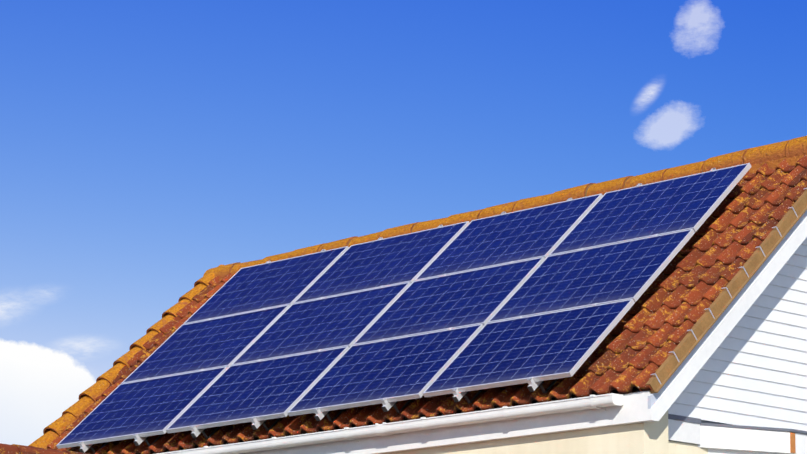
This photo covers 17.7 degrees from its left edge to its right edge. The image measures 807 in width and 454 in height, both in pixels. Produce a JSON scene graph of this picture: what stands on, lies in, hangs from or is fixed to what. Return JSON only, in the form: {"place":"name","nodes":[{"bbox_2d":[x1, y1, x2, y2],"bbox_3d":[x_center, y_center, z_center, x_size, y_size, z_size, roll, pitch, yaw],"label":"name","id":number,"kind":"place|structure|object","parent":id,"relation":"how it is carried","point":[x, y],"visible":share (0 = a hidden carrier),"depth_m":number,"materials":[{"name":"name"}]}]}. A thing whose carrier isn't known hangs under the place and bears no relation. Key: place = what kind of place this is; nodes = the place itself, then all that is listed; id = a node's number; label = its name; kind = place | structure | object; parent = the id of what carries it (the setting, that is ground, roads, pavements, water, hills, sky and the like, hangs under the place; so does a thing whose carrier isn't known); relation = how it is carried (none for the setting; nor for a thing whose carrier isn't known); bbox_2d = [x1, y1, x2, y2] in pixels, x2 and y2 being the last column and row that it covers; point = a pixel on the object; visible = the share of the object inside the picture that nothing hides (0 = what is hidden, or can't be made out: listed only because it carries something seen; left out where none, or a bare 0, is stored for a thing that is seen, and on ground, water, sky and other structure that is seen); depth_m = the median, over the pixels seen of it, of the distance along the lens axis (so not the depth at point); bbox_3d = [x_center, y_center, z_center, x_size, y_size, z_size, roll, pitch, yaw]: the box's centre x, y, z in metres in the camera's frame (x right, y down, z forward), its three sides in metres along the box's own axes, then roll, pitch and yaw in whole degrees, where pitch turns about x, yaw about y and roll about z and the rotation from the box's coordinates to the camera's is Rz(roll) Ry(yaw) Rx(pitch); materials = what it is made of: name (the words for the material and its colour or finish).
{"place":"outdoors","nodes":[
{"label":"outdoors","id":0,"kind":"place"},
{"bbox_2d":[0,443,88,453],"bbox_3d":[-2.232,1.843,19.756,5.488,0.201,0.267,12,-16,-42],"label":"tiled roof","id":1,"kind":"structure","parent":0,"point":[12,449],"depth_m":19.14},
{"bbox_2d":[0,0,806,445],"label":"sky","id":2,"kind":"structure","parent":0,"point":[148,147],"materials":[{"name":"blue"}]},
{"bbox_2d":[46,155,806,453],"bbox_3d":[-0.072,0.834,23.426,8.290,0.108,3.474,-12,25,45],"label":"tiled roof","id":3,"kind":"object","parent":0,"point":[645,336],"visible":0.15,"depth_m":21.01,"materials":[{"name":"tile"}]},
{"bbox_2d":[29,265,223,447],"bbox_3d":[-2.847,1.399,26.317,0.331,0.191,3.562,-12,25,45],"label":"ridge tiles","id":4,"kind":"object","parent":3,"relation":"attached to","point":[55,429],"visible":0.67,"depth_m":26.07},
{"bbox_2d":[137,387,640,453],"bbox_3d":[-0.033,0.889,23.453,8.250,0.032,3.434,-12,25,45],"label":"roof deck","id":5,"kind":"structure","parent":3,"relation":"attached to","point":[634,389],"depth_m":21.10,"materials":[{"name":"orange tile"}]},
{"bbox_2d":[56,163,751,453],"bbox_3d":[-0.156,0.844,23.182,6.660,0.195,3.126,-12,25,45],"label":"solar array","id":6,"kind":"object","parent":3,"relation":"on","point":[534,298],"visible":1,"depth_m":22.72,"materials":[{"name":"glass"}]},
{"bbox_2d":[203,136,806,280],"bbox_3d":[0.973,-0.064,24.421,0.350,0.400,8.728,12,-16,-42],"label":"ridge tiles","id":7,"kind":"object","parent":3,"relation":"attached to","point":[792,152],"visible":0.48,"depth_m":23.54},
{"bbox_2d":[645,210,806,422],"bbox_3d":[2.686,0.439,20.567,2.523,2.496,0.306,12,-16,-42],"label":"bargeboard","id":8,"kind":"object","parent":3,"relation":"attached to","point":[662,400],"visible":0.83,"depth_m":20.13,"materials":[{"name":"white plastic"}]},
{"bbox_2d":[645,188,806,393],"bbox_3d":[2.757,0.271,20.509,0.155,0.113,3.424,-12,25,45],"label":"verge","id":9,"kind":"structure","parent":3,"relation":"attached to","point":[694,336],"depth_m":20.16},
{"bbox_2d":[668,237,806,444],"bbox_3d":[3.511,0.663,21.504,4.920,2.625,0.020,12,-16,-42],"label":"gable cladding","id":10,"kind":"structure","parent":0,"point":[752,371],"depth_m":20.83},
{"label":"ground","id":11,"kind":"structure","parent":0,"visible":0},
{"bbox_2d":[385,425,622,453],"bbox_3d":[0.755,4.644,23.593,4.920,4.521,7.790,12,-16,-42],"label":"house walls","id":12,"kind":"structure","parent":11,"relation":"on","point":[605,440],"depth_m":20.15,"materials":[{"name":"beige paint"}]},
{"bbox_2d":[241,391,678,453],"bbox_3d":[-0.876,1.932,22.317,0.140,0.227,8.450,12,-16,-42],"label":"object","id":13,"kind":"structure","parent":12,"relation":"on","point":[633,409],"depth_m":20.58,"materials":[{"name":"white plastic"}]},
{"bbox_2d":[157,393,623,453],"bbox_3d":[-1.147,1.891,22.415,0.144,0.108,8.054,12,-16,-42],"label":"gutter","id":14,"kind":"object","parent":13,"relation":"attached to","point":[601,402],"visible":0.98,"depth_m":21.04,"materials":[{"name":"white plastic"}]},
{"bbox_2d":[623,410,668,453],"bbox_3d":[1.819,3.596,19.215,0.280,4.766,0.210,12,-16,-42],"label":"corner pier","id":15,"kind":"structure","parent":11,"relation":"on","point":[646,438],"depth_m":19.56,"materials":[{"name":"beige paint"}]},
{"bbox_2d":[668,440,707,453],"bbox_3d":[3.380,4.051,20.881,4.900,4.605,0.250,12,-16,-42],"label":"gable wall","id":16,"kind":"structure","parent":11,"relation":"on","point":[675,447],"depth_m":20.02,"materials":[{"name":"beige paint"}]},
{"bbox_2d":[668,414,806,453],"bbox_3d":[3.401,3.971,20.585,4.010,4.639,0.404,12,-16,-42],"label":"bay window","id":17,"kind":"structure","parent":16,"relation":"attached to","point":[721,438],"depth_m":20.28,"materials":[{"name":"white plastic"}]}
]}

